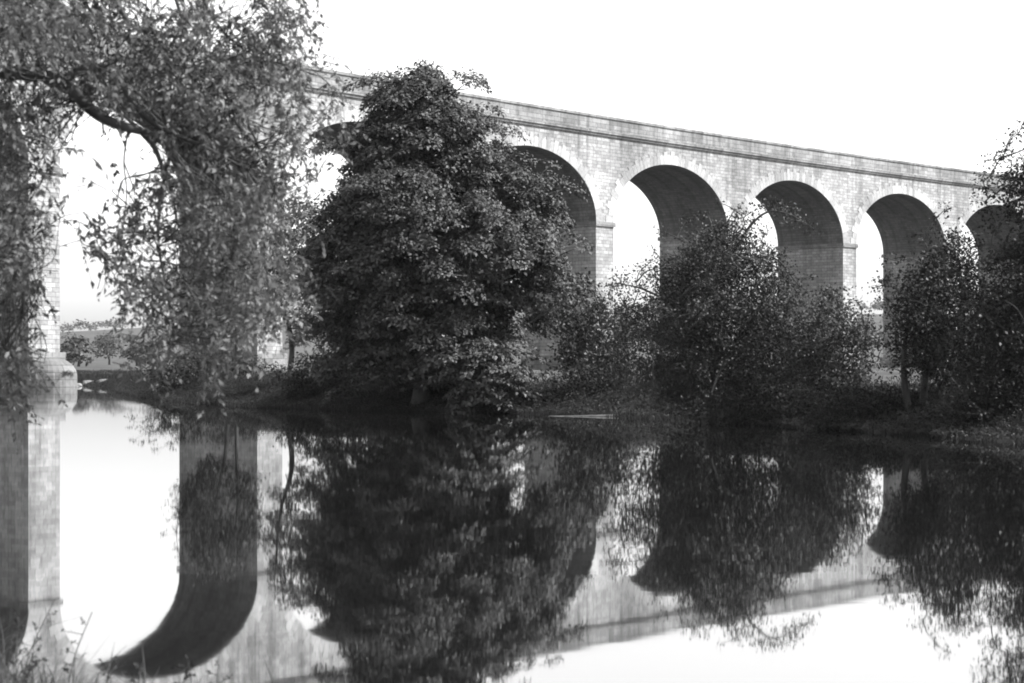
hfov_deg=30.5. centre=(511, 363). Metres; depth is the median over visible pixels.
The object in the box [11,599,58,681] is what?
weed
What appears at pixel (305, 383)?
bramble bush
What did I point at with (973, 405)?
bramble bush
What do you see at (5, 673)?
grass
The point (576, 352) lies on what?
alder bush
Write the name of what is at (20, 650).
weed
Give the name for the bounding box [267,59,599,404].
broadleaf tree
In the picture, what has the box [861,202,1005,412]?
thorn tree
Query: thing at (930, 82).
sky
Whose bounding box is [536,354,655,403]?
bramble bush
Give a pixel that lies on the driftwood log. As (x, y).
(595, 415)
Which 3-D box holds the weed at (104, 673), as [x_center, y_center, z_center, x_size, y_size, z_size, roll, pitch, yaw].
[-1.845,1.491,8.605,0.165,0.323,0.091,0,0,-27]
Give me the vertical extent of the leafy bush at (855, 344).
3.855 m
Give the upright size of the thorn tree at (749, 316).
6.612 m
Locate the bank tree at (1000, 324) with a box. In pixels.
[922,119,1023,415]
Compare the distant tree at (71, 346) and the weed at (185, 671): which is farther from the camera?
the distant tree at (71, 346)
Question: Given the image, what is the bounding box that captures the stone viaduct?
[0,25,1023,386]
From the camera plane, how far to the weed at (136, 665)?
8.71 m
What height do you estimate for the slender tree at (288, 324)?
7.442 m
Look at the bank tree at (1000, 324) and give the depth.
41.77 m
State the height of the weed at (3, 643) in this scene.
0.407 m
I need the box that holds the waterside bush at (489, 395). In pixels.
[407,335,554,413]
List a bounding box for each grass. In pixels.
[0,597,326,682]
[76,368,1023,444]
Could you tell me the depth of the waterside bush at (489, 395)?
59.92 m
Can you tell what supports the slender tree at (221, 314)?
on the ground at (100, 363)
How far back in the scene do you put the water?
16.28 m
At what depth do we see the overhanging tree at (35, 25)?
12.30 m
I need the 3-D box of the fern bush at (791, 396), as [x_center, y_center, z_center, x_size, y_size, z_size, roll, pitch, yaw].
[7.828,0.997,49.491,1.379,0.787,1.029,0,0,0]
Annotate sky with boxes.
[30,0,1023,331]
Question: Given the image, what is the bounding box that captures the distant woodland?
[60,298,974,342]
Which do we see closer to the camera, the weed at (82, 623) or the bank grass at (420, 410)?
the weed at (82, 623)
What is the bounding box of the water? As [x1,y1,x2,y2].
[0,386,1023,682]
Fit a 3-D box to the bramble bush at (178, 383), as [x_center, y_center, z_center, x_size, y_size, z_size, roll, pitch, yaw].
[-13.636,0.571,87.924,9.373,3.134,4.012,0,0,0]
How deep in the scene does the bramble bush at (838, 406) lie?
45.27 m
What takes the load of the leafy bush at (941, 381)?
on the ground at (100, 363)
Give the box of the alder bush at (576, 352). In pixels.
[538,267,646,380]
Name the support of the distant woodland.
on the ground at (100, 363)
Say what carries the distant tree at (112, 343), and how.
on the ground at (100, 363)
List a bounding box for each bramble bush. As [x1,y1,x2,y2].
[124,347,306,394]
[263,344,386,400]
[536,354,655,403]
[786,376,945,429]
[921,357,1023,436]
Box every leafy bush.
[765,281,893,424]
[919,329,996,393]
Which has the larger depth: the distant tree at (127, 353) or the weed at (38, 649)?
the distant tree at (127, 353)
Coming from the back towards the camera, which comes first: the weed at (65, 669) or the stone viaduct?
the stone viaduct
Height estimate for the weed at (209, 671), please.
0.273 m
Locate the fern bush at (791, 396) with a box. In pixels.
[783,389,826,407]
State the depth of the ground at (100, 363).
68.84 m
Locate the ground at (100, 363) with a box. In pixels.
[60,308,1023,442]
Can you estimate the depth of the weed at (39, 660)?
8.71 m
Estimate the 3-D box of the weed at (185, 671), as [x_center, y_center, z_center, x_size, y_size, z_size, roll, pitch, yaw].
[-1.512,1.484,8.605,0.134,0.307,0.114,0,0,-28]
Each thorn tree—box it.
[596,194,842,425]
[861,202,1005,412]
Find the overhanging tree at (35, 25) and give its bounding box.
[0,0,370,454]
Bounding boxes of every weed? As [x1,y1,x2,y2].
[0,632,17,682]
[9,608,26,682]
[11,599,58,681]
[12,644,41,682]
[20,636,49,682]
[60,613,91,682]
[61,658,75,682]
[98,656,126,682]
[125,663,143,682]
[170,655,195,682]
[206,660,231,682]
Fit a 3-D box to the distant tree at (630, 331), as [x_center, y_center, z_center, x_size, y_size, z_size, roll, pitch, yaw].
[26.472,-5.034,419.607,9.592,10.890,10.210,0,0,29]
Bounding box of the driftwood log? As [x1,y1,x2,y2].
[570,414,620,416]
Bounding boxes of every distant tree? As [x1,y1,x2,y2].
[60,334,99,366]
[92,333,127,364]
[119,343,149,365]
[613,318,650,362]
[857,319,882,364]
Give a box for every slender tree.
[166,215,275,378]
[264,199,335,381]
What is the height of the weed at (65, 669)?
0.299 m
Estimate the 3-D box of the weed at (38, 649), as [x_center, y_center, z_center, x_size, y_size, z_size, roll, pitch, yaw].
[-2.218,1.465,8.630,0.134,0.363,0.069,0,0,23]

